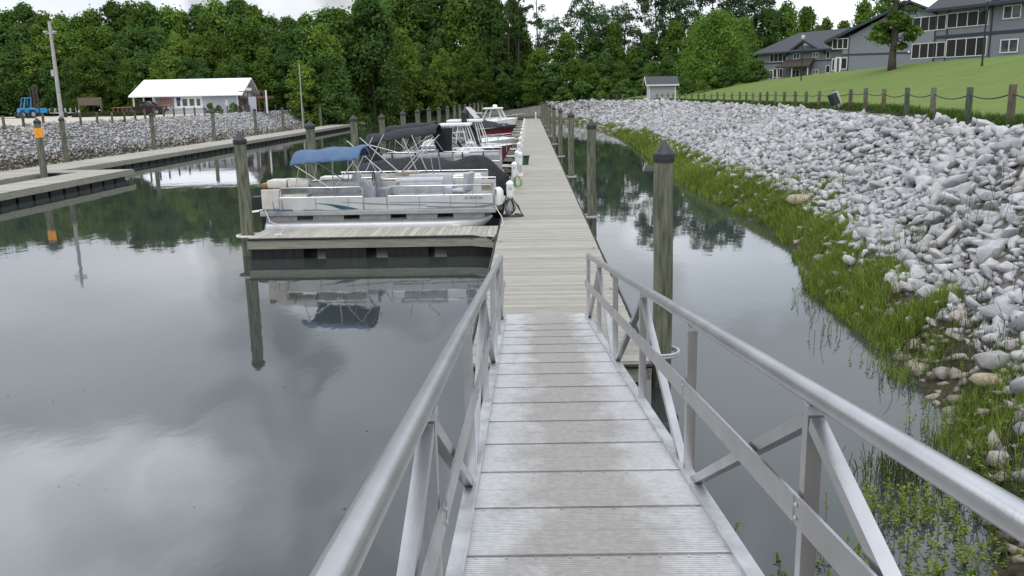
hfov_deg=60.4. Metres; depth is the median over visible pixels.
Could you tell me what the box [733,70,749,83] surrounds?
bush
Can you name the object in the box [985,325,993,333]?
riprap rock
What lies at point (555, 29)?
pine tree
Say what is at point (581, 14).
pine tree
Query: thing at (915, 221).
riprap rock
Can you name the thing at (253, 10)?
broadleaf tree
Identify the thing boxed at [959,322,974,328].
riprap rock
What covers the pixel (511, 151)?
finger pier
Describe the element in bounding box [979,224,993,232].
riprap rock
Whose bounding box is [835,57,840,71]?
door
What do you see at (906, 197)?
riprap rock
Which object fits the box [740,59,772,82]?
bush
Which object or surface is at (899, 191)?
riprap rock
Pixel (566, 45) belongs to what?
broadleaf tree
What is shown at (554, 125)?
mooring piling
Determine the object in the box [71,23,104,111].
broadleaf tree
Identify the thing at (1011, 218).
riprap rock
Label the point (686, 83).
bush
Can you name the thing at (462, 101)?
broadleaf tree
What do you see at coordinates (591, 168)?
mooring piling
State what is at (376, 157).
cabin boat
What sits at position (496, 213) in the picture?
finger pier
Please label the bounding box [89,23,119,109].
broadleaf tree
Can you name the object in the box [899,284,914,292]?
riprap rock
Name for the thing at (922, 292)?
riprap rock
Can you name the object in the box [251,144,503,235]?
pontoon boat
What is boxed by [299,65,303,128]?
lamp pole
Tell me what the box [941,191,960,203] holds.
riprap rock
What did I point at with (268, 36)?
broadleaf tree
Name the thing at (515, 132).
finger pier
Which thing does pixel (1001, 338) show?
riprap rock
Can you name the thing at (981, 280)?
riprap rock
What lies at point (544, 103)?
mooring piling
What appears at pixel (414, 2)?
broadleaf tree
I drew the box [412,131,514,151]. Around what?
open boat
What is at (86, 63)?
broadleaf tree
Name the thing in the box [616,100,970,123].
mulch bed
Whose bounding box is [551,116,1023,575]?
marsh grass
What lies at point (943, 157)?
riprap rock
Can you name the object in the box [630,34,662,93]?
broadleaf tree
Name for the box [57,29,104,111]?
broadleaf tree
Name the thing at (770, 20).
broadleaf tree
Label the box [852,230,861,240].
riprap rock
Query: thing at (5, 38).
broadleaf tree
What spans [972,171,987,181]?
riprap rock
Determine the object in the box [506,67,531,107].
broadleaf tree
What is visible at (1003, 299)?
riprap rock
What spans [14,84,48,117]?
boat forklift
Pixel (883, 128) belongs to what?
riprap rock
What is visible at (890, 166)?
riprap rock
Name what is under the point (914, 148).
riprap rock
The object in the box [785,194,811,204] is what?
riprap rock
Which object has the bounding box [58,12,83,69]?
broadleaf tree
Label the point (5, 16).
broadleaf tree
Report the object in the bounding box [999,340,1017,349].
riprap rock
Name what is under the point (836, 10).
sky
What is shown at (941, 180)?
riprap rock
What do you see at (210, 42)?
broadleaf tree
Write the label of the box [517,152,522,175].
power pedestal
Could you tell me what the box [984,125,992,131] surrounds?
riprap rock
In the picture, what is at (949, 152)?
riprap rock
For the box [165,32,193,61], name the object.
broadleaf tree
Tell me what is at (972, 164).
riprap rock
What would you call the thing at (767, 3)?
pine tree
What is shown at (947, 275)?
riprap rock
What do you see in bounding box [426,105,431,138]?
mooring piling
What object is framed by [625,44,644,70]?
broadleaf tree
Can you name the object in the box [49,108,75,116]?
boat trailer
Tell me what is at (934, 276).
riprap rock
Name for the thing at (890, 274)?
riprap rock
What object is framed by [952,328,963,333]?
riprap rock
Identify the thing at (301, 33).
broadleaf tree
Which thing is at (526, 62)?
broadleaf tree
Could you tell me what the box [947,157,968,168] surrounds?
riprap rock
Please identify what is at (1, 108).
broadleaf tree
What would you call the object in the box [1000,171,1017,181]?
riprap rock
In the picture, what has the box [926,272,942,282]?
riprap rock
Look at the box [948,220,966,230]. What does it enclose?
riprap rock
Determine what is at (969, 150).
riprap rock
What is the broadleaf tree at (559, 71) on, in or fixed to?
on the ground at (988, 78)
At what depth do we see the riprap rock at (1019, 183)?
14.80 m
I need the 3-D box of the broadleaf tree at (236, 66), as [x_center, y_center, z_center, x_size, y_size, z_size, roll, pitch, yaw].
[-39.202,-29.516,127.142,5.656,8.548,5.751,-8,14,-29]
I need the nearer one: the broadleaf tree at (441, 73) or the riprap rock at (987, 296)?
the riprap rock at (987, 296)
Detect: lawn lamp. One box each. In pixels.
[800,35,804,80]
[981,0,988,65]
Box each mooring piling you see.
[33,118,47,177]
[58,116,69,169]
[148,112,156,149]
[210,110,216,146]
[233,133,253,255]
[253,108,257,135]
[281,107,284,135]
[304,120,317,181]
[319,105,321,129]
[349,115,359,173]
[378,112,385,153]
[400,108,406,150]
[415,109,420,140]
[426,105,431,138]
[437,107,440,123]
[445,105,448,122]
[453,105,456,122]
[458,105,460,118]
[542,102,543,125]
[543,102,545,129]
[545,104,547,134]
[548,104,551,140]
[552,106,555,150]
[558,108,562,164]
[568,111,574,187]
[586,119,596,232]
[651,140,674,387]
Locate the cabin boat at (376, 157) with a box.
[371,121,506,161]
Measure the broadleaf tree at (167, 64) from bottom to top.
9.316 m
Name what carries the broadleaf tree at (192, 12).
on the ground at (988, 78)
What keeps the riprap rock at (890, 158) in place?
on the ground at (988, 78)
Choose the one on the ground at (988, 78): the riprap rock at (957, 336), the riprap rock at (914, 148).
the riprap rock at (957, 336)
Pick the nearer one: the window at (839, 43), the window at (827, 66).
the window at (839, 43)
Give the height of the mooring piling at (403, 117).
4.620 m
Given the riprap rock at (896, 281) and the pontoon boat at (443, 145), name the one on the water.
the pontoon boat at (443, 145)
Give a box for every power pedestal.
[506,180,514,214]
[511,162,517,189]
[514,150,518,173]
[517,142,520,151]
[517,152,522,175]
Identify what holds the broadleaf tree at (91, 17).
on the ground at (988, 78)
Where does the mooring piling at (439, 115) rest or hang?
in the water
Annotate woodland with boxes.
[9,0,721,114]
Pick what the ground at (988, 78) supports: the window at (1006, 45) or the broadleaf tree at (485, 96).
the broadleaf tree at (485, 96)
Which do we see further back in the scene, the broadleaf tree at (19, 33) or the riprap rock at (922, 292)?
the broadleaf tree at (19, 33)
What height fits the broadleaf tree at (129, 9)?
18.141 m
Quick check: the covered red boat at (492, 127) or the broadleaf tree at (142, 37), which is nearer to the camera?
the covered red boat at (492, 127)
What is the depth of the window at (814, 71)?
139.84 m
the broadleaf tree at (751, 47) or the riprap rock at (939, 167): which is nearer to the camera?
the riprap rock at (939, 167)
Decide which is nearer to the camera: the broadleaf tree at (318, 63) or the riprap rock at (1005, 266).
the riprap rock at (1005, 266)
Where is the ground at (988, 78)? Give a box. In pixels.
[0,54,1023,575]
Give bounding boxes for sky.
[0,0,936,111]
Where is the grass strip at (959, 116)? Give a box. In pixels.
[575,98,1023,127]
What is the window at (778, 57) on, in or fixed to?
in the apartment building at (782, 58)
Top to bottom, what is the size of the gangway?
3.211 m
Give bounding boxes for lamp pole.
[43,21,67,135]
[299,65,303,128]
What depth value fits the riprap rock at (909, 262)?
15.18 m
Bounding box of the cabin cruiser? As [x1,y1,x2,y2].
[447,104,523,126]
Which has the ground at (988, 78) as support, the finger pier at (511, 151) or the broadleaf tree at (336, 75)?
the broadleaf tree at (336, 75)
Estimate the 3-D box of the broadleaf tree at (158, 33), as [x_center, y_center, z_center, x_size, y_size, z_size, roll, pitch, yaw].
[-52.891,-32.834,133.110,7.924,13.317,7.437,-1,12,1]
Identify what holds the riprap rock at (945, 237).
on the riprap at (805, 139)
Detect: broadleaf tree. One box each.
[0,7,18,112]
[0,21,16,115]
[0,41,40,114]
[0,44,10,110]
[0,75,9,115]
[2,1,38,47]
[3,23,53,108]
[7,44,62,114]
[10,23,62,114]
[27,10,57,114]
[33,59,67,114]
[36,18,84,114]
[53,10,69,26]
[54,59,91,111]
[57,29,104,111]
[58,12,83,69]
[65,46,116,111]
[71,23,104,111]
[80,4,110,111]
[82,51,124,111]
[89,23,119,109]
[94,0,130,58]
[111,24,151,105]
[111,56,147,110]
[112,0,151,36]
[119,25,159,112]
[121,50,162,106]
[135,0,168,43]
[146,25,170,70]
[148,48,182,79]
[150,2,177,37]
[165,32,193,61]
[166,5,192,50]
[175,56,204,78]
[177,33,218,78]
[182,3,206,40]
[190,57,211,78]
[194,0,230,55]
[201,29,226,76]
[212,63,231,78]
[216,20,257,109]
[221,0,252,61]
[225,55,259,89]
[232,14,264,110]
[239,0,266,110]
[246,23,280,110]
[248,45,286,110]
[262,11,278,109]
[262,48,303,109]
[270,28,301,109]
[276,15,299,38]
[278,25,318,111]
[284,60,324,122]
[289,11,320,108]
[298,57,343,124]
[299,22,350,125]
[309,6,358,94]
[312,52,365,127]
[325,3,383,114]
[338,0,408,125]
[346,14,385,123]
[349,0,358,16]
[383,0,399,65]
[384,27,429,117]
[386,0,421,97]
[393,0,427,47]
[406,41,431,107]
[408,0,452,101]
[408,64,431,108]
[423,0,465,98]
[423,37,448,78]
[426,47,459,113]
[436,0,489,109]
[438,66,463,109]
[447,52,467,109]
[457,44,478,106]
[459,79,475,106]
[460,52,496,109]
[463,0,499,83]
[475,90,489,108]
[476,56,497,106]
[477,0,521,106]
[487,37,518,106]
[492,71,514,108]
[496,0,532,107]
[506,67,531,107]
[508,50,524,104]
[512,38,533,106]
[520,46,562,105]
[521,70,547,105]
[524,53,536,105]
[535,61,570,103]
[551,30,584,97]
[561,57,591,100]
[573,62,601,98]
[581,34,604,99]
[588,51,619,97]
[600,17,631,81]
[609,61,634,97]
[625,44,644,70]
[625,57,646,87]
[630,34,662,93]
[642,60,662,94]
[652,54,679,78]
[657,17,690,90]
[674,65,686,89]
[677,25,707,85]
[728,15,762,82]
[746,43,758,70]
[753,6,782,49]
[775,0,802,39]
[796,3,821,31]
[818,16,834,29]
[837,19,851,28]
[851,0,873,26]
[867,0,897,18]
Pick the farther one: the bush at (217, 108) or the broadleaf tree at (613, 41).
the broadleaf tree at (613, 41)
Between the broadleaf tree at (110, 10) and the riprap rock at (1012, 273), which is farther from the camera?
the broadleaf tree at (110, 10)
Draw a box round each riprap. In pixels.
[0,109,312,170]
[546,97,793,151]
[686,104,1023,563]
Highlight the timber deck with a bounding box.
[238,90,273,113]
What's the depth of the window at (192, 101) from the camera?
115.30 m
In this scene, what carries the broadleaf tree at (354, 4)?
on the ground at (988, 78)
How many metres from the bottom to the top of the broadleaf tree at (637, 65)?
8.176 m
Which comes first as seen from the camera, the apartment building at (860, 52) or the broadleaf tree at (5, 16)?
the apartment building at (860, 52)
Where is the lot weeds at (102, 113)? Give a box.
[72,111,147,116]
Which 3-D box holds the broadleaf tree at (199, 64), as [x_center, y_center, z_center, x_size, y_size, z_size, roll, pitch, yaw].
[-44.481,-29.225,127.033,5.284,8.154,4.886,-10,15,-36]
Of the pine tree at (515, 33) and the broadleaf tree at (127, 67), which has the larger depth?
the pine tree at (515, 33)
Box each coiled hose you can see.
[501,197,523,216]
[513,175,522,187]
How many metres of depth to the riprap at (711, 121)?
74.58 m
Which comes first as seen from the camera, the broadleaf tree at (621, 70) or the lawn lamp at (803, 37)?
the lawn lamp at (803, 37)
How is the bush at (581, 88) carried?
on the ground at (988, 78)
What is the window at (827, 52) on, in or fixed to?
in the apartment building at (782, 58)
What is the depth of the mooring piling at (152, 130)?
66.34 m
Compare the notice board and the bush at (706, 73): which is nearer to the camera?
the notice board
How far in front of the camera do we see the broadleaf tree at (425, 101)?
167.62 m
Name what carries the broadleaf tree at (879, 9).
on the ground at (988, 78)
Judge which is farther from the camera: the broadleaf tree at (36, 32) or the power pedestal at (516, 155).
the broadleaf tree at (36, 32)
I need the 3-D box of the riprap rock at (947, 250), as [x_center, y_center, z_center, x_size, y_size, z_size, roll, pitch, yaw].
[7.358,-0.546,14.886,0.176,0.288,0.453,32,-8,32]
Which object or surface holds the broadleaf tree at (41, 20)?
on the ground at (988, 78)
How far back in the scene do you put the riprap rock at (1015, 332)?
11.17 m
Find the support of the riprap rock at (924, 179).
on the riprap at (805, 139)
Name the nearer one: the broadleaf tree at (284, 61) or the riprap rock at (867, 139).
the riprap rock at (867, 139)
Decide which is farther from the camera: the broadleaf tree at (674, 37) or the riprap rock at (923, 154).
the broadleaf tree at (674, 37)
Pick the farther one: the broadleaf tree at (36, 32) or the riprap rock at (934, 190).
the broadleaf tree at (36, 32)
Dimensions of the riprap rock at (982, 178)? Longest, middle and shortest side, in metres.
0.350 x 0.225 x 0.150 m
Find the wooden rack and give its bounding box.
[112,107,131,111]
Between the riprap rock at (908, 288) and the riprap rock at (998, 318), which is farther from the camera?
the riprap rock at (908, 288)
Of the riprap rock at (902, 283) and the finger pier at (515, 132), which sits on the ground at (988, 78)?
the riprap rock at (902, 283)
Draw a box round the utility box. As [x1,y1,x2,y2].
[827,91,842,109]
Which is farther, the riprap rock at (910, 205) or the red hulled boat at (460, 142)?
the red hulled boat at (460, 142)
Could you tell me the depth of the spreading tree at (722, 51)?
130.83 m
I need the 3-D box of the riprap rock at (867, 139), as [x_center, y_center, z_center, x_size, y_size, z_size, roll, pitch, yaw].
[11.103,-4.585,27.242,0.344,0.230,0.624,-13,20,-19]
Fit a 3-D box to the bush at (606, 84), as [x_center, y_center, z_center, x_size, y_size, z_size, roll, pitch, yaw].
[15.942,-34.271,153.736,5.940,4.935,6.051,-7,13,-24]
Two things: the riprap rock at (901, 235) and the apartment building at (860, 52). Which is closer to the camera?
the riprap rock at (901, 235)
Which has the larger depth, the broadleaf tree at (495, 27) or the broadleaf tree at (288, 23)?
the broadleaf tree at (495, 27)
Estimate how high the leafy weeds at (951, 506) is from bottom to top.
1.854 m
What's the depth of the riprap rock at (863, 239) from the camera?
17.99 m
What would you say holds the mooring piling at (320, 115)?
in the water
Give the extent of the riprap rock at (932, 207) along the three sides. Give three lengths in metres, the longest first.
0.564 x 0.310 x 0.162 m
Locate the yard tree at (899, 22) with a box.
[863,0,924,70]
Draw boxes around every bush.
[205,102,215,112]
[214,105,223,112]
[228,102,236,112]
[548,86,571,101]
[562,80,597,101]
[583,78,617,99]
[610,79,641,98]
[629,78,646,95]
[677,78,693,94]
[688,68,718,90]
[707,66,738,89]
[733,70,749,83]
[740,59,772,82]
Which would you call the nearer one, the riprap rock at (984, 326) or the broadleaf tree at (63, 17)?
the riprap rock at (984, 326)
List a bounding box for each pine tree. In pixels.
[494,0,524,108]
[502,0,528,107]
[505,2,533,107]
[524,0,545,105]
[532,15,574,73]
[561,0,600,59]
[574,1,626,68]
[599,0,646,62]
[625,0,675,66]
[648,0,686,55]
[658,0,701,60]
[682,0,730,63]
[709,0,745,81]
[724,0,765,60]
[748,0,785,40]
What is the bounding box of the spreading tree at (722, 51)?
[674,6,765,86]
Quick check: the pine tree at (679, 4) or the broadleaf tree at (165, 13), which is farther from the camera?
the pine tree at (679, 4)
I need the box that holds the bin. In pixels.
[522,155,529,164]
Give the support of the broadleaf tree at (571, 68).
on the ground at (988, 78)
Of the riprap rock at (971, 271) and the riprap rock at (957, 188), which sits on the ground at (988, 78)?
the riprap rock at (957, 188)
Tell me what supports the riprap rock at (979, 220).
on the riprap rock at (969, 225)
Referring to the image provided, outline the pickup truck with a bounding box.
[123,101,168,114]
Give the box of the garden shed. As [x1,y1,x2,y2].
[643,76,678,99]
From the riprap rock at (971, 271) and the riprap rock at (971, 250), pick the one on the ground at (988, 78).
the riprap rock at (971, 250)
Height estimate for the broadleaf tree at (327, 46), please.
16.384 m
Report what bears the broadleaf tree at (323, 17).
on the ground at (988, 78)
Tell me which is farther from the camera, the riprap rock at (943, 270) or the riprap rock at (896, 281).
the riprap rock at (896, 281)
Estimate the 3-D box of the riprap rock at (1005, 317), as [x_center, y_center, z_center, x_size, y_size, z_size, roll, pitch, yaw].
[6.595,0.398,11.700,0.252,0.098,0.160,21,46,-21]
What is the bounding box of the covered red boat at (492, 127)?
[444,118,515,140]
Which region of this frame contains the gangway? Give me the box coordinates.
[309,253,1023,575]
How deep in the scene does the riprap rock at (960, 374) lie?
11.24 m
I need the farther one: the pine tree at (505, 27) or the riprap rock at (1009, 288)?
the pine tree at (505, 27)
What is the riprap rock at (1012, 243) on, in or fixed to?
on the ground at (988, 78)
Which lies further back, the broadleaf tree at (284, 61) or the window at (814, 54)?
the window at (814, 54)
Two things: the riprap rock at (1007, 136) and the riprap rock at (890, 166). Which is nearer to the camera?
the riprap rock at (1007, 136)
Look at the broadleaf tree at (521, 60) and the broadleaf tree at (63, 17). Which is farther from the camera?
the broadleaf tree at (521, 60)
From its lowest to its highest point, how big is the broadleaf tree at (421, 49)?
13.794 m
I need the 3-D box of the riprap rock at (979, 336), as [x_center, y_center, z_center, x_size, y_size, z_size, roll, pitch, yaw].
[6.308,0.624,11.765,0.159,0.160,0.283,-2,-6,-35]
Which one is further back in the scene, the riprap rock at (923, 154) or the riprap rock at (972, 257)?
the riprap rock at (923, 154)
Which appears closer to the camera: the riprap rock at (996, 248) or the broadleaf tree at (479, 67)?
the riprap rock at (996, 248)
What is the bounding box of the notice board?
[77,97,102,111]
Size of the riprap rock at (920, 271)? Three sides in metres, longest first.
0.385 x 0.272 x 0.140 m
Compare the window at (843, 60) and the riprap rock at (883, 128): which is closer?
the riprap rock at (883, 128)
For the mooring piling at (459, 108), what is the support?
in the water
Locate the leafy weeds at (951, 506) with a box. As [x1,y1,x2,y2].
[734,167,1023,575]
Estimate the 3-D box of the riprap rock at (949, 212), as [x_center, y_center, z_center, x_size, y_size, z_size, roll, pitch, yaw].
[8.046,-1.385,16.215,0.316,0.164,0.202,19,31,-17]
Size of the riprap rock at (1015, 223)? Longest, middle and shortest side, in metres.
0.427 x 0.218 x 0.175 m
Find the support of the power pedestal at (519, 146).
on the floating dock at (546, 243)
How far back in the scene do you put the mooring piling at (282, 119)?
101.39 m
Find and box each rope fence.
[1,104,291,129]
[571,84,1023,125]
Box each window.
[174,96,202,108]
[769,53,786,61]
[773,68,782,77]
[792,69,799,76]
[793,53,799,58]
[812,52,818,57]
[812,69,818,73]
[825,65,829,72]
[826,51,829,58]
[831,59,834,70]
[832,38,848,48]
[840,58,846,68]
[911,41,945,58]
[913,14,946,30]
[945,36,987,57]
[946,9,989,28]
[999,38,1018,52]
[1002,4,1021,19]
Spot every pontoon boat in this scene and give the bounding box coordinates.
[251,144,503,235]
[320,134,488,181]
[364,124,503,170]
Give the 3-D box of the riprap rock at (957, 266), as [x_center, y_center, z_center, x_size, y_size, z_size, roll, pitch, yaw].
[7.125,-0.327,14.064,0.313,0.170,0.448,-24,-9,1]
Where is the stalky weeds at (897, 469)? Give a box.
[811,117,1023,543]
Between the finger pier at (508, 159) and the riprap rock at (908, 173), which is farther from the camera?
the finger pier at (508, 159)
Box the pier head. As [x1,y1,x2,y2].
[0,169,134,206]
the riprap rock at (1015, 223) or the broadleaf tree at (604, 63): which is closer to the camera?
the riprap rock at (1015, 223)
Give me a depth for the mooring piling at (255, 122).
91.55 m
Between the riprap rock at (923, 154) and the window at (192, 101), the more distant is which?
the window at (192, 101)
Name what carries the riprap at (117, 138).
on the ground at (988, 78)
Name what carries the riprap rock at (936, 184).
on the ground at (988, 78)
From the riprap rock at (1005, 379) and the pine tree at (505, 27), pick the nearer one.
the riprap rock at (1005, 379)
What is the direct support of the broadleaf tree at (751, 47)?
on the ground at (988, 78)
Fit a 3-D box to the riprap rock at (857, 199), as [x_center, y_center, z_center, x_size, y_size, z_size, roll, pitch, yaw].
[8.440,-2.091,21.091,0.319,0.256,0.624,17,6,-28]
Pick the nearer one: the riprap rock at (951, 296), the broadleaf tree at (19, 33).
the riprap rock at (951, 296)
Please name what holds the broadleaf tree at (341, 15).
on the ground at (988, 78)
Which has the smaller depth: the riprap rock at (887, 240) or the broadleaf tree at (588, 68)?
the riprap rock at (887, 240)
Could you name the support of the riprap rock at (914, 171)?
on the riprap at (805, 139)
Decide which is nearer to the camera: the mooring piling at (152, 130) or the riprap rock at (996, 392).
the riprap rock at (996, 392)
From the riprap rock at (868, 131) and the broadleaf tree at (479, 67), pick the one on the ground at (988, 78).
the broadleaf tree at (479, 67)
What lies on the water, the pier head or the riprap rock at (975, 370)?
the pier head
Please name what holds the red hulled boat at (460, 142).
on the water
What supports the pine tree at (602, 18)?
on the ground at (988, 78)
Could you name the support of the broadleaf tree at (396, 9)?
on the ground at (988, 78)
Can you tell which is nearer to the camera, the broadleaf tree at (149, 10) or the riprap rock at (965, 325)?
the riprap rock at (965, 325)
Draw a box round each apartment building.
[751,28,849,79]
[824,0,935,71]
[911,0,1023,61]
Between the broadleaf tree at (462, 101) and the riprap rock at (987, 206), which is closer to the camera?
the riprap rock at (987, 206)
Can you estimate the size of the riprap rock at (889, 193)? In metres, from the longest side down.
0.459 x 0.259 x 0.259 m
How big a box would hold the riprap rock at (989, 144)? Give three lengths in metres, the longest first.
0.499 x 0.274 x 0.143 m
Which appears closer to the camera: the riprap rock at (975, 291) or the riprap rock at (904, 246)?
the riprap rock at (975, 291)
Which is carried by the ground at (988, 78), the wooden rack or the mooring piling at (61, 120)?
the wooden rack
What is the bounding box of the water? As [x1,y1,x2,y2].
[0,120,995,575]
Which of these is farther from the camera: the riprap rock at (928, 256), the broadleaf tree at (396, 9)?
the broadleaf tree at (396, 9)
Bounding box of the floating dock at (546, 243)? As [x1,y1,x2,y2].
[472,118,679,401]
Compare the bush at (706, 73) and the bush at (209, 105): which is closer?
the bush at (209, 105)
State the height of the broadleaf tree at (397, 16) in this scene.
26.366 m
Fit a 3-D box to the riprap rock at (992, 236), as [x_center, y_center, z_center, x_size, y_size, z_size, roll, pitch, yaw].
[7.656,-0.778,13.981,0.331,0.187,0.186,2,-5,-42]
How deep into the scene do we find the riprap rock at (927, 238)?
15.65 m
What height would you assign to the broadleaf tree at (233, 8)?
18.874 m
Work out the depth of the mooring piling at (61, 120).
53.55 m
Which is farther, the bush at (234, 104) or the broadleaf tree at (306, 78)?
the broadleaf tree at (306, 78)
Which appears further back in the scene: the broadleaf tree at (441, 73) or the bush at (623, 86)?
the broadleaf tree at (441, 73)
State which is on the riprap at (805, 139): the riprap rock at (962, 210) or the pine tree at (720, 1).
the riprap rock at (962, 210)
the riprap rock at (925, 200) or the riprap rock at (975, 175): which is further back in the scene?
the riprap rock at (925, 200)
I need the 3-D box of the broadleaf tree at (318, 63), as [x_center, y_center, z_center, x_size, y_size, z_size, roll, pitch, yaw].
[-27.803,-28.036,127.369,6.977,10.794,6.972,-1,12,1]
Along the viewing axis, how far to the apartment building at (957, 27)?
77.23 m
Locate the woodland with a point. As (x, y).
(385, 6)
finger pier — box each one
[236,225,497,258]
[490,196,504,216]
[502,155,514,163]
[502,164,511,175]
[507,148,516,154]
[512,131,520,134]
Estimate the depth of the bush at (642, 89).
152.85 m
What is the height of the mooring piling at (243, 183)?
4.350 m
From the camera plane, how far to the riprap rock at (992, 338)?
11.34 m
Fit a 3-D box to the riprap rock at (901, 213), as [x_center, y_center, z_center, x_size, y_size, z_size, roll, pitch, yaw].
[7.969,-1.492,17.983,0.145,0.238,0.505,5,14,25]
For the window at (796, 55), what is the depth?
142.90 m
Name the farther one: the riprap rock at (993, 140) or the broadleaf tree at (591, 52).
the broadleaf tree at (591, 52)
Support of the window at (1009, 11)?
in the apartment building at (957, 27)
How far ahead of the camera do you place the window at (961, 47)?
77.96 m
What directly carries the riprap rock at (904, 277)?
on the ground at (988, 78)
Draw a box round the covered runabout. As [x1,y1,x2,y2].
[354,155,509,195]
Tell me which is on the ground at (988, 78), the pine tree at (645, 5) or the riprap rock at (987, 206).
the pine tree at (645, 5)
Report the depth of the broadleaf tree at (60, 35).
130.05 m
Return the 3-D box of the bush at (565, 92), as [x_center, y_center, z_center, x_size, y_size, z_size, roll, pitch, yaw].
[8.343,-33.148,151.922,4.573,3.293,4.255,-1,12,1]
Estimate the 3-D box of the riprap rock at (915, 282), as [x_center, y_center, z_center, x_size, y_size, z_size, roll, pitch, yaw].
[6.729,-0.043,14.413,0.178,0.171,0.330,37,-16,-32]
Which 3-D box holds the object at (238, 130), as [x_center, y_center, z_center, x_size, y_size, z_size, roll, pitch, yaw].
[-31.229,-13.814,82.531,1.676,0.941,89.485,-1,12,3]
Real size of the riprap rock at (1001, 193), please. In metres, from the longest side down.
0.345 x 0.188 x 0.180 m
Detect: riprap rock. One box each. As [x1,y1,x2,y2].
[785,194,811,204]
[816,200,825,206]
[829,177,844,188]
[838,214,845,222]
[840,200,853,208]
[844,175,857,182]
[849,165,868,175]
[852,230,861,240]
[852,237,865,250]
[853,195,870,203]
[854,221,864,227]
[855,227,874,237]
[859,180,875,191]
[861,127,876,135]
[863,136,874,143]
[866,237,878,245]
[867,243,878,252]
[868,217,877,224]
[869,181,887,188]
[869,229,880,237]
[876,252,889,258]
[877,118,889,125]
[877,214,885,219]
[877,242,895,253]
[880,226,902,241]
[881,126,890,137]
[882,155,894,162]
[882,168,894,176]
[882,220,889,228]
[882,238,892,242]
[883,190,896,196]
[886,271,898,283]
[887,165,899,169]
[887,220,896,224]
[891,280,900,293]
[894,187,912,196]
[894,232,904,239]
[895,235,910,249]
[898,210,904,216]
[898,272,909,281]
[899,281,909,292]
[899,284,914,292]
[900,248,913,266]
[901,193,915,200]
[902,168,917,183]
[902,243,917,249]
[903,170,915,185]
[903,260,922,268]
[905,202,915,209]
[906,147,918,154]
[906,174,928,183]
[906,245,916,251]
[907,278,925,283]
[910,264,926,278]
[911,215,924,224]
[912,114,926,121]
[913,280,926,285]
[914,166,924,172]
[914,234,934,252]
[914,282,923,296]
[915,174,933,185]
[915,286,934,298]
[920,196,929,208]
[921,151,931,158]
[922,185,931,190]
[923,211,945,225]
[923,254,931,262]
[925,187,931,195]
[925,317,937,326]
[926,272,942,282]
[927,204,936,210]
[928,187,942,201]
[928,223,944,233]
[928,248,946,258]
[928,274,943,282]
[929,134,942,141]
[929,225,958,247]
[931,161,950,173]
[931,178,945,184]
[931,229,945,236]
[932,181,941,187]
[933,115,950,125]
[934,264,952,271]
[939,154,954,160]
[941,174,967,188]
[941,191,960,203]
[941,244,952,254]
[942,268,952,275]
[943,271,956,282]
[943,317,952,321]
[944,148,956,155]
[944,208,952,215]
[945,327,964,339]
[946,281,963,293]
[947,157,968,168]
[947,262,967,271]
[947,292,960,305]
[947,303,955,311]
[948,126,959,134]
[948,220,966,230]
[948,310,966,322]
[950,180,973,194]
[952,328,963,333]
[953,269,961,276]
[955,149,965,158]
[956,372,968,377]
[958,206,971,214]
[959,127,977,135]
[959,192,975,205]
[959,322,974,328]
[960,279,974,290]
[962,218,979,231]
[963,146,977,154]
[964,268,981,274]
[966,248,975,254]
[966,296,981,311]
[967,214,986,223]
[967,366,980,374]
[968,138,983,146]
[968,161,979,170]
[968,287,978,294]
[968,373,1000,386]
[969,272,988,288]
[970,254,977,262]
[970,261,976,268]
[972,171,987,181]
[973,350,1009,369]
[974,329,986,338]
[975,147,993,157]
[975,153,994,165]
[975,239,1005,262]
[975,291,992,302]
[975,339,982,352]
[976,189,995,197]
[977,119,995,126]
[977,209,983,224]
[977,304,1020,319]
[977,409,990,417]
[978,234,1002,246]
[979,192,1000,200]
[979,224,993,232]
[979,263,992,279]
[979,320,991,329]
[980,176,989,185]
[981,333,999,342]
[982,257,1000,271]
[983,213,999,217]
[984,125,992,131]
[984,201,999,210]
[985,142,996,148]
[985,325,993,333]
[986,138,997,143]
[987,174,996,185]
[988,215,999,224]
[988,233,1000,239]
[989,137,1017,150]
[991,391,1005,396]
[992,315,1004,324]
[992,319,1006,335]
[993,228,1002,235]
[993,288,1021,303]
[993,332,1008,346]
[994,125,1008,138]
[994,285,1007,294]
[995,261,1019,272]
[996,191,1006,196]
[996,285,1020,296]
[998,375,1010,386]
[999,203,1016,218]
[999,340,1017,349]
[1000,165,1014,172]
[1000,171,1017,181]
[1001,312,1010,320]
[1002,227,1021,237]
[1003,124,1023,134]
[1003,134,1012,138]
[1003,139,1015,153]
[1003,270,1016,282]
[1004,400,1016,409]
[1006,214,1019,222]
[1008,235,1020,249]
[1008,291,1023,304]
[1009,216,1022,225]
[1009,328,1019,334]
[1010,179,1023,189]
[1010,248,1020,253]
[1011,138,1021,148]
[1013,359,1022,365]
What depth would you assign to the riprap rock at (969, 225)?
14.86 m
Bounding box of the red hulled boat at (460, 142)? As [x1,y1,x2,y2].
[406,109,511,162]
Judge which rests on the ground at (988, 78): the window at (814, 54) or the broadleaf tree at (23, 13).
the broadleaf tree at (23, 13)
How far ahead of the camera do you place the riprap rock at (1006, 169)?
15.75 m
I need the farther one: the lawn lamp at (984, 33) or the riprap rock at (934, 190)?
the lawn lamp at (984, 33)
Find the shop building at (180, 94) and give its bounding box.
[128,78,258,113]
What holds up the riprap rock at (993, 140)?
on the ground at (988, 78)
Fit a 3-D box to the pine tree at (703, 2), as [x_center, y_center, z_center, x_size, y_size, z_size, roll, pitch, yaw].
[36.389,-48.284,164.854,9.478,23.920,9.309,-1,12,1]
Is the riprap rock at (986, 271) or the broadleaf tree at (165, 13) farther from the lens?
the broadleaf tree at (165, 13)
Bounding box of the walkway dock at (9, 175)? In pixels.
[0,121,378,184]
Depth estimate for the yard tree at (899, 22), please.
74.53 m

